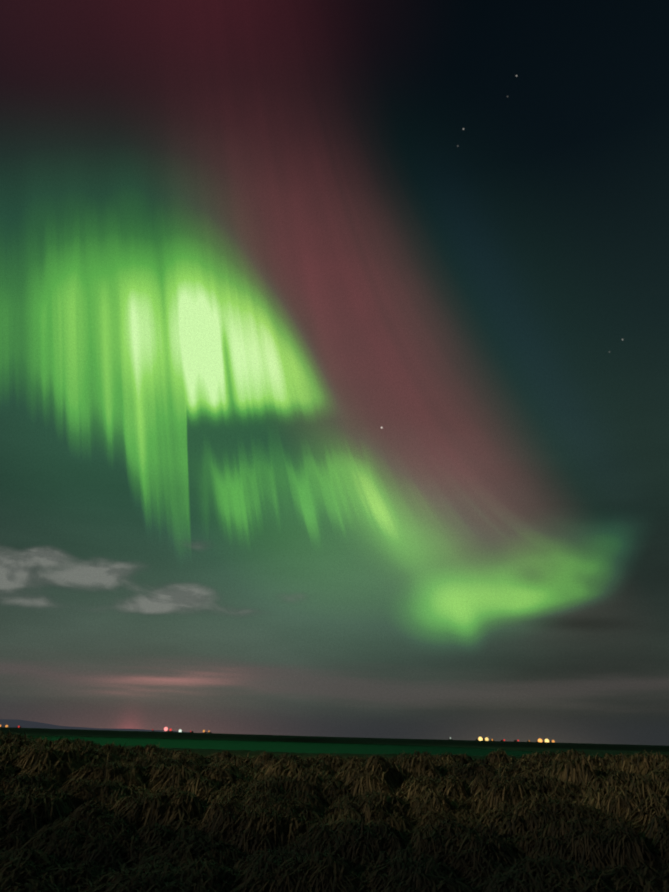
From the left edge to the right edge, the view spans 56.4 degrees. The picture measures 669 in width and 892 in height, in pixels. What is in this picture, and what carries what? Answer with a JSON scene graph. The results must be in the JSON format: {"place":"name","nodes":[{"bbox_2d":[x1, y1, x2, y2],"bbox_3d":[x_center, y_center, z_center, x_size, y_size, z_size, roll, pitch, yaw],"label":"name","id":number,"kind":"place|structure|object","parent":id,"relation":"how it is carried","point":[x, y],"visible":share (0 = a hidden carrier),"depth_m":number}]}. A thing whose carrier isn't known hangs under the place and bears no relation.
{"place":"outdoors","nodes":[
{"label":"outdoors","id":0,"kind":"place"},
{"bbox_2d":[0,719,189,732],"bbox_3d":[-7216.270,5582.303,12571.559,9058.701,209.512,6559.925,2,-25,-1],"label":"distant hills","id":1,"kind":"structure","parent":0,"point":[16,723],"depth_m":11746.40},
{"bbox_2d":[23,736,602,757],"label":"pond water","id":2,"kind":"structure","parent":0,"point":[306,747],"depth_m":177.31},
{"bbox_2d":[0,727,668,891],"bbox_3d":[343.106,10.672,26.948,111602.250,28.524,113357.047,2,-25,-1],"label":"ground","id":3,"kind":"structure","parent":0,"point":[591,749],"depth_m":9.63},
{"bbox_2d":[1,726,550,741],"bbox_3d":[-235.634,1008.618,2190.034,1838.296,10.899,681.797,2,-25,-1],"label":"town lights","id":4,"kind":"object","parent":3,"relation":"on","point":[211,732],"depth_m":2130.14},
{"bbox_2d":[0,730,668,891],"bbox_3d":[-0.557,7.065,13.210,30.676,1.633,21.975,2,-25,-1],"label":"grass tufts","id":5,"kind":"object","parent":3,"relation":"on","point":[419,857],"visible":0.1,"depth_m":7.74},
{"bbox_2d":[0,0,668,745],"label":"sky","id":6,"kind":"structure","parent":0,"point":[334,334]}
]}

